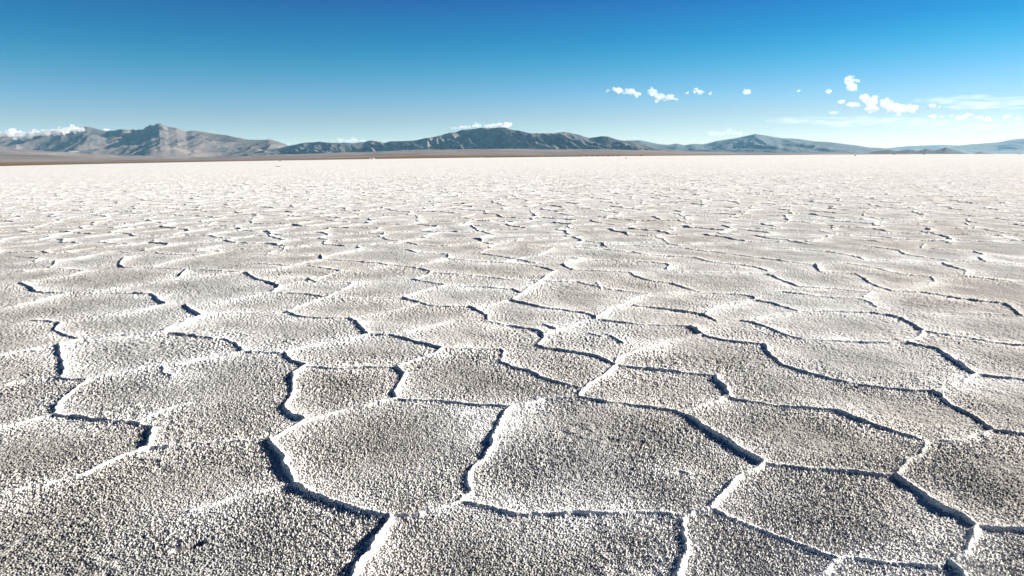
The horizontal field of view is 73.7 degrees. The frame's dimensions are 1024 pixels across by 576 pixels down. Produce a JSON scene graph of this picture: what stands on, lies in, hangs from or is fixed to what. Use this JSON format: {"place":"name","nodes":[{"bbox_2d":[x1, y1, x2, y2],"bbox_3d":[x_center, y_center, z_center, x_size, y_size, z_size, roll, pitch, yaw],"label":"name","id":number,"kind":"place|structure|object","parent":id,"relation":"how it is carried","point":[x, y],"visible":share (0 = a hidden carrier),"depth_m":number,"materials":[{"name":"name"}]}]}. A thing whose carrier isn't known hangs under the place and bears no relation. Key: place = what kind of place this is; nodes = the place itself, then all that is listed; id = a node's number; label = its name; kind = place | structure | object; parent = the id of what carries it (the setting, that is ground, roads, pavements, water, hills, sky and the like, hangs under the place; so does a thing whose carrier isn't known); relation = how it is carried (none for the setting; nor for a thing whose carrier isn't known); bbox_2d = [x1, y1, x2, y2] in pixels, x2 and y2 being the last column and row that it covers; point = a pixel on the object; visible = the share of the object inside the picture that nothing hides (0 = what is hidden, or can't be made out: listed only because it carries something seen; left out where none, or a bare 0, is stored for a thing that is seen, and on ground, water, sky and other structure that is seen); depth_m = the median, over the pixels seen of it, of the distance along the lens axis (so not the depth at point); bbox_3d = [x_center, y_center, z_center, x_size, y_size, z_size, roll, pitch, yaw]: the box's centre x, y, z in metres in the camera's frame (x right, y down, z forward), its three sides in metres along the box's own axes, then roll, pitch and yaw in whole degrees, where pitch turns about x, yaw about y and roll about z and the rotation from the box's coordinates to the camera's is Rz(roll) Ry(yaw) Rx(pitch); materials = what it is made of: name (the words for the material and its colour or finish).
{"place":"outdoors","nodes":[
{"label":"outdoors","id":0,"kind":"place"},
{"bbox_2d":[0,123,287,156],"bbox_3d":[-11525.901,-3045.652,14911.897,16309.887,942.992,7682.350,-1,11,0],"label":"mountain range","id":1,"kind":"structure","parent":0,"point":[159,139],"depth_m":13786.46,"materials":[{"name":"grey stone"}]},
{"bbox_2d":[239,154,261,155],"bbox_3d":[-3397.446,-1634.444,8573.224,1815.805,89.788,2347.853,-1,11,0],"label":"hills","id":2,"kind":"structure","parent":0,"point":[250,155],"depth_m":8384.58,"materials":[{"name":"stone"}]},
{"bbox_2d":[0,149,871,165],"bbox_3d":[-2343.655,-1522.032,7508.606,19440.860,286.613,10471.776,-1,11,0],"label":"alluvial plain","id":3,"kind":"structure","parent":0,"point":[13,157],"depth_m":4250.04,"materials":[{"name":"soil"}]},
{"bbox_2d":[254,127,677,154],"bbox_3d":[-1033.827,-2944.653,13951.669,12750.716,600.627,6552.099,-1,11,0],"label":"mountain range","id":4,"kind":"structure","parent":0,"point":[494,138],"depth_m":12808.48,"materials":[{"name":"grey stone"}]},
{"bbox_2d":[0,154,1023,575],"bbox_3d":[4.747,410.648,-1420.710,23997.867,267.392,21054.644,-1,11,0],"label":"salt flat","id":5,"kind":"structure","parent":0,"point":[644,366],"depth_m":5.30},
{"bbox_2d":[484,156,579,157],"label":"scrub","id":6,"kind":"object","parent":5,"relation":"on","point":[545,156],"visible":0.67,"depth_m":2268.83,"materials":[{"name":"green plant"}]},
{"bbox_2d":[0,0,1023,147],"label":"sky","id":7,"kind":"structure","parent":0,"point":[866,73],"materials":[{"name":"blue"}]},
{"bbox_2d":[626,134,893,153],"bbox_3d":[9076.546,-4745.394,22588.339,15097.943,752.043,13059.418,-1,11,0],"label":"mountain range","id":8,"kind":"structure","parent":0,"point":[755,143],"depth_m":21543.90,"materials":[{"name":"grey stone"}]},
{"bbox_2d":[867,147,966,153],"bbox_3d":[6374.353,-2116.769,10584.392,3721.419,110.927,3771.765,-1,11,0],"label":"hills","id":9,"kind":"structure","parent":0,"point":[945,150],"depth_m":9942.90,"materials":[{"name":"stone"}]},
{"bbox_2d":[885,145,959,150],"bbox_3d":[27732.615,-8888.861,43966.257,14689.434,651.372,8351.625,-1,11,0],"label":"distant ridge","id":10,"kind":"structure","parent":0,"point":[930,147],"depth_m":43355.46,"materials":[{"name":"stone"}]},
{"bbox_2d":[936,138,1023,153],"bbox_3d":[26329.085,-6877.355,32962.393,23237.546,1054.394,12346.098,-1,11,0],"label":"mountain range","id":11,"kind":"structure","parent":0,"point":[1014,146],"depth_m":31407.24,"materials":[{"name":"blue stone"}]}
]}

